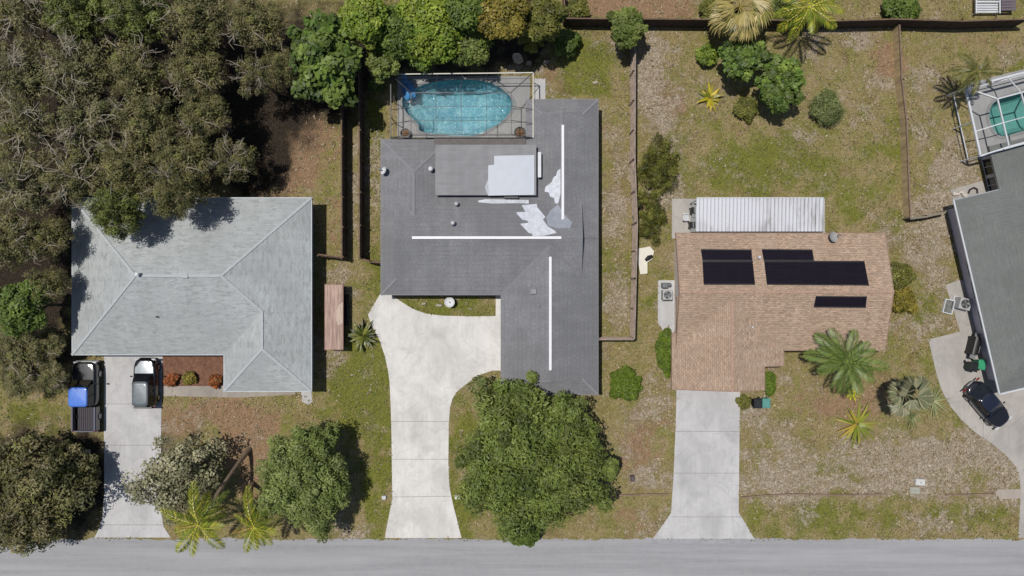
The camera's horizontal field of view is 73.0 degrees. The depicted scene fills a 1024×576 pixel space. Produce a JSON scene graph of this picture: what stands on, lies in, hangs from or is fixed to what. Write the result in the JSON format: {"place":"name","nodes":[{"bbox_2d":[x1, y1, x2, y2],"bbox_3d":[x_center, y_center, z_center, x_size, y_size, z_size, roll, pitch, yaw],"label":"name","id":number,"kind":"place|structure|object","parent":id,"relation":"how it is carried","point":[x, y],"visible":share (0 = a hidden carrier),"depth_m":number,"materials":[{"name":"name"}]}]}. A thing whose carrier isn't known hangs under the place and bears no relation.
{"place":"outdoors","nodes":[
{"label":"outdoors","id":0,"kind":"place"},
{"bbox_2d":[94,355,170,537],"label":"driveway","id":1,"kind":"structure","parent":0,"point":[130,432],"depth_m":57.97,"materials":[{"name":"grey concrete"}]},
{"bbox_2d":[130,358,160,408],"bbox_3d":[-30.333,7.881,57.155,2.220,1.630,4.175,0,90,0],"label":"parked car","id":2,"kind":"object","parent":1,"relation":"on","point":[145,388],"visible":1,"depth_m":56.83,"materials":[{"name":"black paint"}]},
{"bbox_2d":[162,386,294,397],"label":"path","id":3,"kind":"structure","parent":0,"point":[199,391],"depth_m":57.98,"materials":[{"name":"concrete"}]},
{"bbox_2d":[368,293,500,537],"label":"driveway","id":4,"kind":"structure","parent":0,"point":[435,363],"depth_m":57.97,"materials":[{"name":"concrete"}]},
{"bbox_2d":[0,0,1023,541],"bbox_3d":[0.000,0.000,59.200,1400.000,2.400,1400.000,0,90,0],"label":"ground","id":5,"kind":"structure","parent":0,"point":[270,126],"depth_m":58.00,"materials":[{"name":"green plant"}]},
{"bbox_2d":[0,208,40,273],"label":"woodland tree","id":6,"kind":"object","parent":5,"relation":"on","point":[11,232],"visible":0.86,"depth_m":51.68,"materials":[{"name":"green plant"}]},
{"bbox_2d":[0,360,40,402],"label":"woodland tree","id":7,"kind":"object","parent":5,"relation":"on","point":[14,383],"visible":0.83,"depth_m":55.00,"materials":[{"name":"green plant"}]},
{"bbox_2d":[0,329,44,377],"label":"woodland tree","id":8,"kind":"object","parent":5,"relation":"on","point":[18,354],"visible":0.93,"depth_m":54.16,"materials":[{"name":"green plant"}]},
{"bbox_2d":[0,0,62,57],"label":"woodland tree","id":9,"kind":"object","parent":5,"relation":"on","point":[9,8],"visible":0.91,"depth_m":51.27,"materials":[{"name":"green plant"}]},
{"bbox_2d":[0,149,67,215],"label":"woodland tree","id":10,"kind":"object","parent":5,"relation":"on","point":[15,192],"visible":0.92,"depth_m":51.78,"materials":[{"name":"green plant"}]},
{"bbox_2d":[0,277,67,337],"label":"broadleaf tree","id":11,"kind":"object","parent":5,"relation":"on","point":[20,313],"visible":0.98,"depth_m":51.89,"materials":[{"name":"green plant"}]},
{"bbox_2d":[0,35,67,108],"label":"woodland tree","id":12,"kind":"object","parent":5,"relation":"on","point":[26,66],"visible":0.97,"depth_m":51.54,"materials":[{"name":"green plant"}]},
{"bbox_2d":[0,89,77,167],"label":"woodland tree","id":13,"kind":"object","parent":5,"relation":"on","point":[13,124],"visible":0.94,"depth_m":51.22,"materials":[{"name":"green plant"}]},
{"bbox_2d":[25,325,66,368],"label":"woodland tree","id":14,"kind":"object","parent":5,"relation":"on","point":[52,344],"visible":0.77,"depth_m":55.12,"materials":[{"name":"green plant"}]},
{"bbox_2d":[17,213,74,264],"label":"woodland tree","id":15,"kind":"object","parent":5,"relation":"on","point":[55,240],"visible":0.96,"depth_m":52.43,"materials":[{"name":"green plant"}]},
{"bbox_2d":[22,265,71,309],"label":"woodland tree","id":16,"kind":"object","parent":5,"relation":"on","point":[55,283],"visible":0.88,"depth_m":52.80,"materials":[{"name":"green plant"}]},
{"bbox_2d":[0,430,97,557],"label":"broadleaf tree","id":17,"kind":"object","parent":5,"relation":"on","point":[24,488],"visible":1,"depth_m":53.15,"materials":[{"name":"green plant"}]},
{"bbox_2d":[31,359,71,394],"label":"woodland tree","id":18,"kind":"object","parent":5,"relation":"on","point":[55,379],"visible":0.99,"depth_m":55.05,"materials":[{"name":"green plant"}]},
{"bbox_2d":[36,436,101,498],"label":"broadleaf tree","id":19,"kind":"object","parent":5,"relation":"on","point":[67,446],"visible":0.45,"depth_m":55.48,"materials":[{"name":"green plant"}]},
{"bbox_2d":[29,138,112,207],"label":"woodland tree","id":20,"kind":"object","parent":5,"relation":"on","point":[54,178],"visible":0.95,"depth_m":51.48,"materials":[{"name":"green plant"}]},
{"bbox_2d":[33,0,121,43],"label":"woodland tree","id":21,"kind":"object","parent":5,"relation":"on","point":[60,13],"visible":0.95,"depth_m":51.45,"materials":[{"name":"green plant"}]},
{"bbox_2d":[35,23,124,101],"bbox_3d":[-32.570,-16.721,53.720,4.983,8.574,5.583,1,90,0],"label":"woodland tree","id":22,"kind":"object","parent":5,"relation":"on","point":[79,57],"visible":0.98,"depth_m":51.12,"materials":[{"name":"green plant"}]},
{"bbox_2d":[67,360,102,431],"bbox_3d":[-35.267,8.998,57.060,2.500,1.880,5.980,0,90,0],"label":"pickup truck","id":23,"kind":"object","parent":5,"relation":"on","point":[84,398],"visible":1,"depth_m":56.87,"materials":[{"name":"black paint"}]},
{"bbox_2d":[40,80,130,161],"bbox_3d":[-32.175,-12.159,53.934,5.012,8.145,5.615,12,90,0],"label":"woodland tree","id":24,"kind":"object","parent":5,"relation":"on","point":[75,121],"visible":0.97,"depth_m":51.42,"materials":[{"name":"green plant"}]},
{"bbox_2d":[68,181,147,242],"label":"woodland tree","id":25,"kind":"object","parent":5,"relation":"on","point":[127,214],"visible":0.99,"depth_m":50.78,"materials":[{"name":"green plant"}]},
{"bbox_2d":[86,129,161,198],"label":"woodland tree","id":26,"kind":"object","parent":5,"relation":"on","point":[125,168],"visible":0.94,"depth_m":51.58,"materials":[{"name":"green plant"}]},
{"bbox_2d":[93,31,171,99],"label":"woodland tree","id":27,"kind":"object","parent":5,"relation":"on","point":[136,65],"visible":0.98,"depth_m":51.64,"materials":[{"name":"green plant"}]},
{"bbox_2d":[94,0,179,44],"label":"woodland tree","id":28,"kind":"object","parent":5,"relation":"on","point":[124,21],"visible":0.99,"depth_m":51.15,"materials":[{"name":"green plant"}]},
{"bbox_2d":[99,88,185,155],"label":"woodland tree","id":29,"kind":"object","parent":5,"relation":"on","point":[140,128],"visible":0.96,"depth_m":51.26,"materials":[{"name":"green plant"}]},
{"bbox_2d":[136,161,208,220],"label":"woodland tree","id":30,"kind":"object","parent":5,"relation":"on","point":[183,190],"visible":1,"depth_m":50.61,"materials":[{"name":"green plant"}]},
{"bbox_2d":[119,431,229,526],"bbox_3d":[-26.192,14.452,54.898,7.732,6.291,7.720,34,90,0],"label":"broadleaf tree","id":31,"kind":"object","parent":5,"relation":"on","point":[180,473],"visible":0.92,"depth_m":53.68,"materials":[{"name":"green plant"}]},
{"bbox_2d":[150,129,215,187],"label":"woodland tree","id":32,"kind":"object","parent":5,"relation":"on","point":[191,154],"visible":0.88,"depth_m":51.63,"materials":[{"name":"green plant"}]},
{"bbox_2d":[71,197,312,392],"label":"house","id":33,"kind":"structure","parent":5,"relation":"on","point":[230,279],"depth_m":54.91,"materials":[{"name":"grey"}]},
{"bbox_2d":[163,355,222,385],"bbox_3d":[-26.683,6.700,58.015,5.167,0.090,3.033,0,90,0],"label":"flower bed","id":34,"kind":"object","parent":5,"relation":"on","point":[203,368],"visible":0.5,"depth_m":57.97,"materials":[{"name":"brown soil"}]},
{"bbox_2d":[156,0,232,52],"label":"woodland tree","id":35,"kind":"object","parent":5,"relation":"on","point":[194,18],"visible":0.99,"depth_m":51.42,"materials":[{"name":"green plant"}]},
{"bbox_2d":[161,38,228,100],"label":"woodland tree","id":36,"kind":"object","parent":5,"relation":"on","point":[184,71],"visible":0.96,"depth_m":51.98,"materials":[{"name":"green plant"}]},
{"bbox_2d":[174,87,232,142],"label":"woodland tree","id":37,"kind":"object","parent":5,"relation":"on","point":[194,114],"visible":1,"depth_m":52.02,"materials":[{"name":"green plant"}]},
{"bbox_2d":[160,447,251,555],"bbox_3d":[-23.691,16.678,54.389,5.224,7.408,6.738,0,90,0],"label":"palm tree","id":38,"kind":"object","parent":5,"relation":"on","point":[209,532],"visible":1,"depth_m":51.97,"materials":[{"name":"green plant"}]},
{"bbox_2d":[199,133,259,184],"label":"woodland tree","id":39,"kind":"object","parent":5,"relation":"on","point":[238,162],"visible":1,"depth_m":52.96,"materials":[{"name":"green plant"}]},
{"bbox_2d":[217,0,287,55],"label":"woodland tree","id":40,"kind":"object","parent":5,"relation":"on","point":[244,18],"visible":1,"depth_m":51.74,"materials":[{"name":"green plant"}]},
{"bbox_2d":[227,52,277,98],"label":"woodland tree","id":41,"kind":"object","parent":5,"relation":"on","point":[255,68],"visible":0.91,"depth_m":52.54,"materials":[{"name":"green plant"}]},
{"bbox_2d":[229,481,283,552],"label":"palm tree","id":42,"kind":"object","parent":5,"relation":"on","point":[252,523],"visible":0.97,"depth_m":52.87,"materials":[{"name":"green plant"}]},
{"bbox_2d":[261,41,298,91],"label":"woodland tree","id":43,"kind":"object","parent":5,"relation":"on","point":[280,61],"visible":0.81,"depth_m":52.28,"materials":[{"name":"green plant"}]},
{"bbox_2d":[251,420,352,542],"bbox_3d":[-16.528,15.244,54.652,7.873,6.745,9.672,0,90,0],"label":"broadleaf tree","id":44,"kind":"object","parent":5,"relation":"on","point":[303,472],"visible":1,"depth_m":53.02,"materials":[{"name":"green plant"}]},
{"bbox_2d":[285,8,363,109],"bbox_3d":[-14.437,-17.326,54.214,6.172,7.611,7.417,0,90,0],"label":"broadleaf tree","id":45,"kind":"object","parent":5,"relation":"on","point":[325,58],"visible":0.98,"depth_m":51.74,"materials":[{"name":"green plant"}]},
{"bbox_2d":[317,100,348,259],"bbox_3d":[-14.764,-9.840,57.095,2.157,1.810,14.978,0,90,0],"label":"fence","id":46,"kind":"object","parent":5,"relation":"on","point":[344,228],"visible":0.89,"depth_m":56.56,"materials":[{"name":"brown wood"}]},
{"bbox_2d":[324,284,344,349],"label":"wood shed","id":47,"kind":"structure","parent":5,"relation":"on","point":[334,330],"depth_m":56.50,"materials":[{"name":"red wood"}]},
{"bbox_2d":[345,317,377,352],"bbox_3d":[-12.626,3.969,57.542,2.778,0.915,2.954,-18,90,0],"label":"spiky bush","id":48,"kind":"object","parent":5,"relation":"on","point":[362,336],"visible":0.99,"depth_m":57.44,"materials":[{"name":"green plant"}]},
{"bbox_2d":[336,0,389,49],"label":"broadleaf tree","id":49,"kind":"object","parent":5,"relation":"on","point":[363,21],"visible":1,"depth_m":51.58,"materials":[{"name":"green plant"}]},
{"bbox_2d":[358,71,380,262],"bbox_3d":[-11.490,-9.825,57.095,2.022,1.810,15.655,0,90,0],"label":"fence","id":50,"kind":"object","parent":5,"relation":"on","point":[361,137],"visible":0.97,"depth_m":56.55,"materials":[{"name":"brown wood"}]},
{"bbox_2d":[365,47,400,84],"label":"broadleaf tree","id":51,"kind":"object","parent":5,"relation":"on","point":[382,67],"visible":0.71,"depth_m":53.97,"materials":[{"name":"green plant"}]},
{"bbox_2d":[364,2,415,60],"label":"broadleaf tree","id":52,"kind":"object","parent":5,"relation":"on","point":[391,40],"visible":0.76,"depth_m":53.06,"materials":[{"name":"green plant"}]},
{"bbox_2d":[393,0,464,66],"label":"broadleaf tree","id":53,"kind":"object","parent":5,"relation":"on","point":[434,36],"visible":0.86,"depth_m":52.99,"materials":[{"name":"green plant"}]},
{"bbox_2d":[397,76,529,136],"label":"pool deck","id":54,"kind":"structure","parent":5,"relation":"on","point":[521,93],"depth_m":57.95,"materials":[{"name":"concrete"}]},
{"bbox_2d":[399,76,515,136],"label":"swimming pool","id":55,"kind":"structure","parent":54,"relation":"in","point":[473,84],"depth_m":59.37,"materials":[{"name":"liquid"}]},
{"bbox_2d":[390,72,533,138],"bbox_3d":[-4.023,-14.670,56.312,11.504,3.275,5.311,0,90,0],"label":"pool cage","id":56,"kind":"object","parent":54,"relation":"on","point":[400,137],"visible":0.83,"depth_m":55.51,"materials":[{"name":"beige paint"}]},
{"bbox_2d":[444,0,486,32],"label":"broadleaf tree","id":57,"kind":"object","parent":5,"relation":"on","point":[464,13],"visible":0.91,"depth_m":51.53,"materials":[{"name":"green plant"}]},
{"bbox_2d":[452,29,493,66],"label":"broadleaf tree","id":58,"kind":"object","parent":5,"relation":"on","point":[474,49],"visible":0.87,"depth_m":54.08,"materials":[{"name":"green plant"}]},
{"bbox_2d":[380,98,598,395],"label":"house","id":59,"kind":"structure","parent":5,"relation":"on","point":[513,223],"depth_m":55.19,"materials":[{"name":"grey"}]},
{"bbox_2d":[477,0,531,44],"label":"broadleaf tree","id":60,"kind":"object","parent":5,"relation":"on","point":[502,20],"visible":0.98,"depth_m":51.62,"materials":[{"name":"yellow plant"}]},
{"bbox_2d":[453,369,616,544],"bbox_3d":[1.804,13.097,53.979,12.953,8.106,13.476,0,90,0],"label":"broadleaf tree","id":61,"kind":"object","parent":5,"relation":"on","point":[519,478],"visible":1,"depth_m":52.23,"materials":[{"name":"green plant"}]},
{"bbox_2d":[525,0,570,42],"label":"broadleaf tree","id":62,"kind":"object","parent":5,"relation":"on","point":[545,18],"visible":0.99,"depth_m":52.57,"materials":[{"name":"green plant"}]},
{"bbox_2d":[551,28,581,58],"bbox_3d":[4.507,-20.183,56.992,2.660,2.070,2.484,0,90,0],"label":"leafy bush","id":63,"kind":"object","parent":5,"relation":"on","point":[566,42],"visible":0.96,"depth_m":56.42,"materials":[{"name":"green plant"}]},
{"bbox_2d":[567,0,589,17],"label":"leafy bush","id":64,"kind":"object","parent":5,"relation":"on","point":[579,8],"visible":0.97,"depth_m":56.61,"materials":[{"name":"green plant"}]},
{"bbox_2d":[597,456,619,482],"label":"bush","id":65,"kind":"object","parent":5,"relation":"on","point":[610,469],"visible":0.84,"depth_m":54.92,"materials":[{"name":"green plant"}]},
{"bbox_2d":[599,46,637,339],"bbox_3d":[8.595,-7.977,57.020,3.232,1.960,24.416,0,90,0],"label":"fence","id":66,"kind":"object","parent":5,"relation":"on","point":[633,193],"visible":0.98,"depth_m":56.41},
{"bbox_2d":[609,365,642,400],"bbox_3d":[9.365,7.852,57.167,2.831,1.728,2.998,0,90,0],"label":"clipped bush","id":67,"kind":"object","parent":5,"relation":"on","point":[625,382],"visible":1,"depth_m":56.78,"materials":[{"name":"green plant"}]},
{"bbox_2d":[606,6,648,49],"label":"broadleaf tree","id":68,"kind":"object","parent":5,"relation":"on","point":[628,28],"visible":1,"depth_m":54.36,"materials":[{"name":"green plant"}]},
{"bbox_2d":[632,189,668,246],"bbox_3d":[11.453,-5.862,57.199,3.064,1.668,4.925,0,90,0],"label":"leafy bush","id":69,"kind":"object","parent":5,"relation":"on","point":[657,215],"visible":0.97,"depth_m":56.92,"materials":[{"name":"green plant"}]},
{"bbox_2d":[636,132,680,198],"bbox_3d":[12.018,-10.158,57.148,3.966,1.769,5.580,0,90,0],"label":"leafy bush","id":70,"kind":"object","parent":5,"relation":"on","point":[662,170],"visible":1,"depth_m":56.88,"materials":[{"name":"green plant"}]},
{"bbox_2d":[654,327,671,377],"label":"hedge","id":71,"kind":"object","parent":5,"relation":"on","point":[662,346],"visible":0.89,"depth_m":56.72,"materials":[{"name":"green plant"}]},
{"bbox_2d":[695,43,717,65],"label":"leafy bush","id":72,"kind":"object","parent":5,"relation":"on","point":[706,54],"visible":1,"depth_m":56.93,"materials":[{"name":"green plant"}]},
{"bbox_2d":[696,81,725,112],"bbox_3d":[16.577,-16.060,57.760,2.173,0.479,2.307,27,90,0],"label":"agave","id":73,"kind":"object","parent":5,"relation":"on","point":[710,96],"visible":1,"depth_m":57.77,"materials":[{"name":"yellow plant"}]},
{"bbox_2d":[706,0,774,41],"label":"palm tree","id":74,"kind":"object","parent":5,"relation":"on","point":[725,16],"visible":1,"depth_m":52.63,"materials":[{"name":"beige plant"}]},
{"bbox_2d":[717,38,772,82],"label":"broadleaf tree","id":75,"kind":"object","parent":5,"relation":"on","point":[745,58],"visible":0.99,"depth_m":54.38,"materials":[{"name":"green plant"}]},
{"bbox_2d":[732,96,758,123],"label":"leafy bush","id":76,"kind":"object","parent":5,"relation":"on","point":[746,109],"visible":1,"depth_m":57.17,"materials":[{"name":"green plant"}]},
{"bbox_2d":[753,53,806,113],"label":"broadleaf tree","id":77,"kind":"object","parent":5,"relation":"on","point":[780,81],"visible":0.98,"depth_m":54.61,"materials":[{"name":"green plant"}]},
{"bbox_2d":[671,233,893,391],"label":"house","id":78,"kind":"structure","parent":5,"relation":"on","point":[732,338],"depth_m":55.09,"materials":[{"name":"brown"}]},
{"bbox_2d":[701,249,751,260],"bbox_3d":[17.138,-2.637,55.213,4.040,0.306,0.959,0,90,0],"label":"solar panel","id":79,"kind":"object","parent":78,"relation":"on","point":[726,254],"visible":1,"depth_m":55.22,"materials":[{"name":"black glass"}]},
{"bbox_2d":[703,261,754,284],"bbox_3d":[17.159,-1.202,54.825,4.050,0.560,1.898,0,90,0],"label":"solar panel","id":80,"kind":"object","parent":78,"relation":"on","point":[728,272],"visible":1,"depth_m":54.81,"materials":[{"name":"black glass"}]},
{"bbox_2d":[762,249,813,260],"bbox_3d":[22.021,-2.637,55.213,4.068,0.306,0.959,0,90,0],"label":"solar panel","id":81,"kind":"object","parent":78,"relation":"on","point":[787,254],"visible":1,"depth_m":55.22,"materials":[{"name":"black glass"}]},
{"bbox_2d":[764,261,868,285],"bbox_3d":[24.120,-1.171,54.817,8.071,0.577,1.961,0,90,0],"label":"solar panel","id":82,"kind":"object","parent":78,"relation":"on","point":[816,272],"visible":1,"depth_m":54.81,"materials":[{"name":"black glass"}]},
{"bbox_2d":[814,296,866,307],"bbox_3d":[25.949,1.101,54.634,4.099,0.302,0.943,0,90,0],"label":"solar panel","id":83,"kind":"object","parent":78,"relation":"on","point":[840,301],"visible":1,"depth_m":54.64,"materials":[{"name":"black glass"}]},
{"bbox_2d":[562,0,1023,28],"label":"fence","id":84,"kind":"object","parent":5,"relation":"on","point":[690,22],"visible":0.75,"depth_m":56.99,"materials":[{"name":"brown wood"}]},
{"bbox_2d":[770,0,844,43],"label":"palm tree","id":85,"kind":"object","parent":5,"relation":"on","point":[810,20],"visible":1,"depth_m":53.70,"materials":[{"name":"green plant"}]},
{"bbox_2d":[807,87,845,126],"bbox_3d":[26.110,-14.916,57.176,3.157,1.705,3.031,38,90,0],"label":"leafy bush","id":86,"kind":"object","parent":5,"relation":"on","point":[826,107],"visible":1,"depth_m":56.84,"materials":[{"name":"green plant"}]},
{"bbox_2d":[803,327,888,398],"bbox_3d":[26.204,5.613,55.529,5.942,4.991,4.873,42,90,0],"label":"palm tree","id":87,"kind":"object","parent":5,"relation":"on","point":[839,357],"visible":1,"depth_m":54.03,"materials":[{"name":"green plant"}]},
{"bbox_2d":[835,401,878,448],"bbox_3d":[28.866,11.637,57.761,3.836,0.478,3.896,-32,90,0],"label":"agave","id":88,"kind":"object","parent":5,"relation":"on","point":[858,426],"visible":1,"depth_m":57.76,"materials":[{"name":"green plant"}]},
{"bbox_2d":[892,23,911,217],"bbox_3d":[32.464,-13.783,57.445,0.392,1.110,16.067,-4,90,0],"label":"fence","id":89,"kind":"object","parent":5,"relation":"on","point":[903,119],"visible":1,"depth_m":57.38,"materials":[{"name":"brown wood"}]},
{"bbox_2d":[881,0,922,25],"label":"leafy bush","id":90,"kind":"object","parent":5,"relation":"on","point":[905,9],"visible":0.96,"depth_m":56.67,"materials":[{"name":"green plant"}]},
{"bbox_2d":[890,261,916,290],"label":"leafy bush","id":91,"kind":"object","parent":5,"relation":"on","point":[903,275],"visible":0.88,"depth_m":56.66,"materials":[{"name":"green plant"}]},
{"bbox_2d":[892,285,918,313],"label":"leafy bush","id":92,"kind":"object","parent":5,"relation":"on","point":[904,299],"visible":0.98,"depth_m":57.03,"materials":[{"name":"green plant"}]},
{"bbox_2d":[884,374,937,418],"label":"palm tree","id":93,"kind":"object","parent":5,"relation":"on","point":[924,399],"visible":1,"depth_m":54.00,"materials":[{"name":"green plant"}]},
{"bbox_2d":[944,53,1003,94],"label":"palm tree","id":94,"kind":"object","parent":5,"relation":"on","point":[974,67],"visible":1,"depth_m":53.73,"materials":[{"name":"green plant"}]},
{"bbox_2d":[947,138,1023,394],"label":"house","id":95,"kind":"structure","parent":5,"relation":"on","point":[988,230],"depth_m":55.61,"materials":[{"name":"stone"}]},
{"bbox_2d":[965,69,1023,159],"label":"pool deck","id":96,"kind":"structure","parent":5,"relation":"on","point":[979,103],"depth_m":57.95,"materials":[{"name":"concrete"}]},
{"bbox_2d":[946,72,1023,161],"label":"pool cage","id":97,"kind":"object","parent":96,"relation":"on","point":[973,123],"visible":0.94,"depth_m":55.48,"materials":[{"name":"white paint"}]},
{"bbox_2d":[986,89,1023,138],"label":"swimming pool","id":98,"kind":"structure","parent":96,"relation":"in","point":[1012,107],"depth_m":59.55,"materials":[{"name":"liquid"}]},
{"bbox_2d":[0,537,1023,575],"bbox_3d":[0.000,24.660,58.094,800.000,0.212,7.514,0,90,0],"label":"road","id":99,"kind":"structure","parent":0,"point":[542,557],"depth_m":57.99,"materials":[{"name":"grey asphalt"}]},
{"bbox_2d":[652,538,754,543],"bbox_3d":[16.033,21.200,58.038,8.600,0.124,0.433,0,90,0],"label":"gutter strip","id":100,"kind":"object","parent":99,"relation":"on","point":[701,541],"visible":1,"depth_m":57.98,"materials":[{"name":"grey concrete"}]},
{"bbox_2d":[658,280,673,332],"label":"path","id":101,"kind":"structure","parent":0,"point":[665,314],"depth_m":57.98,"materials":[{"name":"grey concrete"}]},
{"bbox_2d":[653,390,753,538],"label":"driveway","id":102,"kind":"structure","parent":0,"point":[705,498],"depth_m":57.97,"materials":[{"name":"grey concrete"}]},
{"bbox_2d":[672,199,824,238],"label":"patio","id":103,"kind":"structure","parent":0,"point":[680,207],"depth_m":57.98,"materials":[{"name":"concrete"}]},
{"bbox_2d":[689,197,823,232],"bbox_3d":[19.921,-5.870,56.675,10.216,2.650,2.802,0,90,0],"label":"patio cover","id":104,"kind":"object","parent":103,"relation":"on","point":[759,214],"visible":1,"depth_m":55.55,"materials":[{"name":"metal"}]},
{"bbox_2d":[945,280,973,330],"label":"path","id":105,"kind":"structure","parent":0,"point":[964,320],"depth_m":57.97,"materials":[{"name":"concrete"}]},
{"bbox_2d":[928,323,1023,537],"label":"driveway","id":106,"kind":"structure","parent":0,"point":[954,376],"depth_m":57.97,"materials":[{"name":"concrete"}]},
{"bbox_2d":[963,377,1011,430],"bbox_3d":[39.402,9.619,57.255,2.260,1.430,4.375,-40,90,0],"label":"parked car","id":107,"kind":"object","parent":106,"relation":"on","point":[981,397],"visible":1,"depth_m":57.06,"materials":[{"name":"blue paint"}]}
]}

